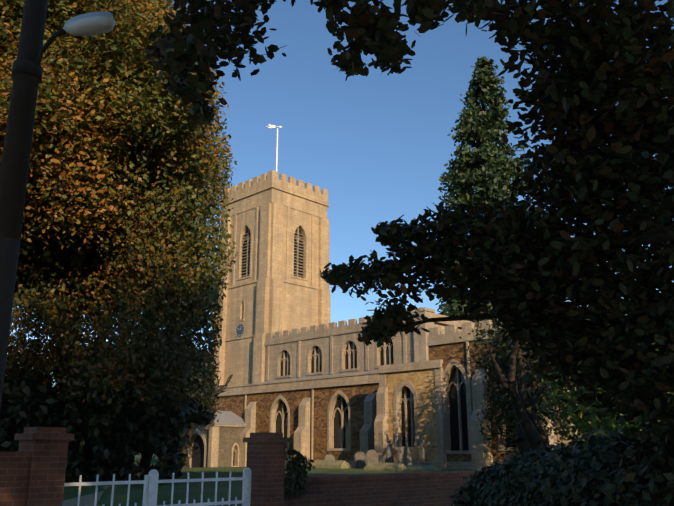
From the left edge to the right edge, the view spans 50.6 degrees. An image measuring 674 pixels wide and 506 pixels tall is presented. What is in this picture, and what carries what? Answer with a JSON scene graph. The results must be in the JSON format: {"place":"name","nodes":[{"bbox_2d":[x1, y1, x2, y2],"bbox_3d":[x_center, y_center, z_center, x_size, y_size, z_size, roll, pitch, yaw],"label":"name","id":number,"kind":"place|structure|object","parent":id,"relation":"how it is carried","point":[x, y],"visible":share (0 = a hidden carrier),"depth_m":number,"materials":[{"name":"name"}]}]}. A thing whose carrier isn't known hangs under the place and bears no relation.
{"place":"outdoors","nodes":[
{"label":"outdoors","id":0,"kind":"place"},
{"bbox_2d":[62,474,111,505],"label":"church path","id":1,"kind":"structure","parent":0,"point":[87,500],"depth_m":16.21,"materials":[{"name":"grey concrete"}]},
{"bbox_2d":[6,316,218,466],"bbox_3d":[-9.773,6.442,29.639,10.561,8.678,10.945,5,-16,-17],"label":"tree","id":2,"kind":"object","parent":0,"point":[204,391],"depth_m":30.54,"materials":[{"name":"green plant"}]},
{"bbox_2d":[0,0,237,478],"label":"tree","id":3,"kind":"object","parent":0,"point":[78,91],"depth_m":18.37,"materials":[{"name":"green plant"}]},
{"bbox_2d":[0,1,165,315],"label":"tree leaves","id":4,"kind":"object","parent":3,"relation":"attached to","point":[79,257],"visible":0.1,"depth_m":20.36,"materials":[{"name":"plant"}]},
{"bbox_2d":[179,348,232,467],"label":"tree","id":5,"kind":"object","parent":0,"point":[189,433],"depth_m":42.87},
{"bbox_2d":[191,435,234,467],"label":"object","id":6,"kind":"object","parent":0,"point":[198,453],"visible":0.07,"depth_m":50.52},
{"bbox_2d":[63,454,471,505],"bbox_3d":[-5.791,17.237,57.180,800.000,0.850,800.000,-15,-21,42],"label":"ground","id":7,"kind":"structure","parent":0,"point":[136,493],"depth_m":17.63,"materials":[{"name":"green plant"}]},
{"bbox_2d":[0,343,215,486],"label":"understory leaves","id":8,"kind":"object","parent":7,"relation":"on","point":[116,437],"visible":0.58,"depth_m":19.61,"materials":[{"name":"green plant"}]},
{"bbox_2d":[78,441,157,456],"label":"distant tree leaves","id":9,"kind":"object","parent":7,"relation":"on","point":[81,448],"visible":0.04,"depth_m":110.33,"materials":[{"name":"green plant"}]},
{"bbox_2d":[43,341,220,467],"bbox_3d":[-11.497,7.483,36.441,11.459,7.193,12.676,4,-16,-13],"label":"tree","id":10,"kind":"object","parent":7,"relation":"on","point":[209,364],"depth_m":36.98,"materials":[{"name":"green plant"}]},
{"bbox_2d":[182,422,244,466],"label":"porch","id":11,"kind":"object","parent":7,"relation":"on","point":[229,437],"visible":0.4,"depth_m":49.38,"materials":[{"name":"beige stone"}]},
{"bbox_2d":[178,423,245,467],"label":"porch trim","id":12,"kind":"structure","parent":11,"relation":"on","point":[213,446],"depth_m":49.00,"materials":[{"name":"beige stone"}]},
{"bbox_2d":[214,411,246,424],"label":"porch roof","id":13,"kind":"structure","parent":11,"relation":"on","point":[227,418],"depth_m":50.68,"materials":[{"name":"grey metal"}]},
{"bbox_2d":[0,440,469,505],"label":"brick wall","id":14,"kind":"structure","parent":7,"relation":"on","point":[38,479],"depth_m":11.90,"materials":[{"name":"brown brick"}]},
{"bbox_2d":[64,468,250,505],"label":"gates","id":15,"kind":"object","parent":14,"relation":"attached to","point":[150,481],"visible":0.96,"depth_m":10.66,"materials":[{"name":"white paint"}]},
{"bbox_2d":[0,427,482,481],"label":"brick coping","id":16,"kind":"object","parent":14,"relation":"on","point":[44,433],"visible":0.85,"depth_m":12.06,"materials":[{"name":"brown brick"}]},
{"bbox_2d":[284,446,313,498],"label":"ivy leaves","id":17,"kind":"object","parent":14,"relation":"attached to","point":[297,466],"visible":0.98,"depth_m":12.12,"materials":[{"name":"green plant"}]},
{"bbox_2d":[212,170,330,385],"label":"tower stone trim","id":18,"kind":"structure","parent":7,"relation":"on","point":[269,301],"depth_m":63.81,"materials":[{"name":"beige stone"}]},
{"bbox_2d":[236,323,244,336],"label":"clock","id":19,"kind":"object","parent":18,"relation":"attached to","point":[240,332],"visible":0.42,"depth_m":62.75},
{"bbox_2d":[241,232,303,276],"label":"louvered windows","id":20,"kind":"structure","parent":18,"relation":"attached to","point":[294,256],"depth_m":64.75,"materials":[{"name":"grey"}]},
{"bbox_2d":[266,124,281,170],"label":"weather vane","id":21,"kind":"object","parent":18,"relation":"on","point":[271,126],"visible":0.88,"depth_m":70.03,"materials":[{"name":"white metal"}]},
{"bbox_2d":[212,383,378,460],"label":"aisle","id":22,"kind":"object","parent":7,"relation":"on","point":[356,395],"visible":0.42,"depth_m":46.56,"materials":[{"name":"brown stone"}]},
{"bbox_2d":[215,371,378,466],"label":"aisle stone trim","id":23,"kind":"structure","parent":22,"relation":"on","point":[302,439],"depth_m":46.50,"materials":[{"name":"beige stone"}]},
{"bbox_2d":[276,396,348,447],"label":"aisle windows","id":24,"kind":"structure","parent":22,"relation":"in","point":[337,430],"depth_m":45.74,"materials":[{"name":"black glass"}]},
{"bbox_2d":[287,446,411,467],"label":"headstones","id":25,"kind":"object","parent":7,"relation":"on","point":[362,460],"visible":0.65,"depth_m":36.37,"materials":[{"name":"stone"}]},
{"bbox_2d":[264,324,461,381],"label":"clerestory wall","id":26,"kind":"structure","parent":7,"relation":"on","point":[324,342],"depth_m":53.94,"materials":[{"name":"beige stone"}]},
{"bbox_2d":[280,337,393,375],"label":"clerestory windows","id":27,"kind":"structure","parent":26,"relation":"in","point":[351,357],"depth_m":53.19,"materials":[{"name":"black glass"}]},
{"bbox_2d":[264,307,478,380],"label":"clerestory stone trim","id":28,"kind":"structure","parent":26,"relation":"on","point":[331,331],"depth_m":54.47,"materials":[{"name":"beige stone"}]},
{"bbox_2d":[315,460,440,470],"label":"mounds","id":29,"kind":"object","parent":7,"relation":"on","point":[370,466],"visible":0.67,"depth_m":33.61,"materials":[{"name":"stone"}]},
{"bbox_2d":[385,434,395,462],"bbox_3d":[2.644,10.082,35.926,0.600,1.850,0.600,-15,-21,42],"label":"angel statue","id":30,"kind":"object","parent":7,"relation":"on","point":[389,455],"visible":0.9,"depth_m":35.85,"materials":[{"name":"stone"}]},
{"bbox_2d":[374,359,446,468],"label":"chapel stone trim","id":31,"kind":"structure","parent":7,"relation":"on","point":[381,428],"depth_m":39.38,"materials":[{"name":"beige stone"}]},
{"bbox_2d":[385,368,437,461],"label":"chapel","id":32,"kind":"structure","parent":7,"relation":"on","point":[422,381],"depth_m":38.55,"materials":[{"name":"beige stone"}]},
{"bbox_2d":[414,436,429,464],"bbox_3d":[4.211,9.958,35.294,0.840,1.750,0.840,-15,-21,42],"label":"grave cross","id":33,"kind":"object","parent":7,"relation":"on","point":[421,443],"visible":0.62,"depth_m":35.25,"materials":[{"name":"stone"}]},
{"bbox_2d":[427,319,579,469],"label":"chancel stone trim","id":34,"kind":"structure","parent":7,"relation":"on","point":[480,451],"depth_m":36.46,"materials":[{"name":"stone"}]},
{"bbox_2d":[428,339,594,461],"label":"wall","id":35,"kind":"structure","parent":7,"relation":"on","point":[446,353],"depth_m":37.05,"materials":[{"name":"brown stone"}]},
{"bbox_2d":[459,311,643,455],"bbox_3d":[9.231,5.584,30.812,13.450,7.947,12.473,-15,-21,42],"label":"ivy","id":36,"kind":"object","parent":7,"relation":"on","point":[530,431],"depth_m":28.59,"materials":[{"name":"green plant"}]},
{"bbox_2d":[450,419,673,505],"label":"hedge","id":37,"kind":"object","parent":7,"relation":"on","point":[614,468],"depth_m":8.00,"materials":[{"name":"green plant"}]},
{"bbox_2d":[529,362,637,444],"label":"shrub leaves","id":38,"kind":"object","parent":7,"relation":"on","point":[555,402],"visible":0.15,"depth_m":23.92,"materials":[{"name":"green plant"}]},
{"bbox_2d":[544,282,673,434],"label":"shrub leaves","id":39,"kind":"object","parent":7,"relation":"on","point":[566,398],"visible":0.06,"depth_m":22.04,"materials":[{"name":"green plant"}]},
{"bbox_2d":[562,328,672,438],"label":"shrub leaves","id":40,"kind":"object","parent":7,"relation":"on","point":[596,424],"visible":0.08,"depth_m":17.70,"materials":[{"name":"green plant"}]},
{"bbox_2d":[242,229,302,310],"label":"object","id":41,"kind":"object","parent":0,"point":[294,255],"depth_m":64.94,"materials":[{"name":"grey wood"}]},
{"bbox_2d":[224,188,326,385],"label":"church tower","id":42,"kind":"structure","parent":0,"point":[300,307],"depth_m":63.81,"materials":[{"name":"beige stone"}]},
{"bbox_2d":[254,370,376,383],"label":"aisle roof","id":43,"kind":"structure","parent":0,"point":[320,376],"depth_m":53.86,"materials":[{"name":"grey metal"}]},
{"bbox_2d":[7,0,673,385],"label":"sky","id":44,"kind":"structure","parent":0,"point":[380,147],"materials":[{"name":"blue"}]},
{"bbox_2d":[412,307,434,361],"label":"stair turret","id":45,"kind":"object","parent":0,"point":[421,353],"visible":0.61,"depth_m":48.16,"materials":[{"name":"beige stone"}]},
{"bbox_2d":[401,368,516,450],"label":"chancel windows","id":46,"kind":"structure","parent":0,"point":[454,420],"depth_m":37.71,"materials":[{"name":"black glass"}]},
{"bbox_2d":[432,56,543,325],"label":"conifer","id":47,"kind":"object","parent":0,"point":[472,118],"depth_m":59.61,"materials":[{"name":"green plant"}]},
{"bbox_3d":[6.973,-5.044,0.926,18.568,13.441,18.441,-15,-21,42],"label":"beech","id":48,"kind":"object","parent":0,"visible":0},
{"bbox_2d":[143,0,673,444],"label":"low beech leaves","id":49,"kind":"object","parent":48,"relation":"on","point":[583,76],"visible":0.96,"depth_m":6.14,"materials":[{"name":"green plant"}]},
{"bbox_2d":[174,0,673,417],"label":"branches","id":50,"kind":"object","parent":48,"relation":"attached to","point":[660,236],"visible":0.19,"depth_m":6.59,"materials":[{"name":"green plant"}]},
{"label":"pavement","id":51,"kind":"structure","parent":0,"visible":0},
{"bbox_2d":[0,0,47,409],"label":"lamp pole","id":52,"kind":"object","parent":51,"relation":"on","point":[14,168],"visible":1,"depth_m":8.19,"materials":[{"name":"black metal"}]},
{"bbox_2d":[11,29,66,83],"bbox_3d":[-3.575,-2.385,8.521,0.768,0.508,0.364,-15,-21,42],"label":"lamp bracket","id":53,"kind":"object","parent":52,"relation":"attached to","point":[35,68],"visible":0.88,"depth_m":8.50,"materials":[{"name":"black metal"}]},
{"bbox_2d":[63,11,115,36],"bbox_3d":[-2.875,-2.635,8.263,0.787,0.290,0.341,-15,-21,42],"label":"lamp head","id":54,"kind":"object","parent":53,"relation":"attached to","point":[94,23],"visible":1,"depth_m":8.13}
]}

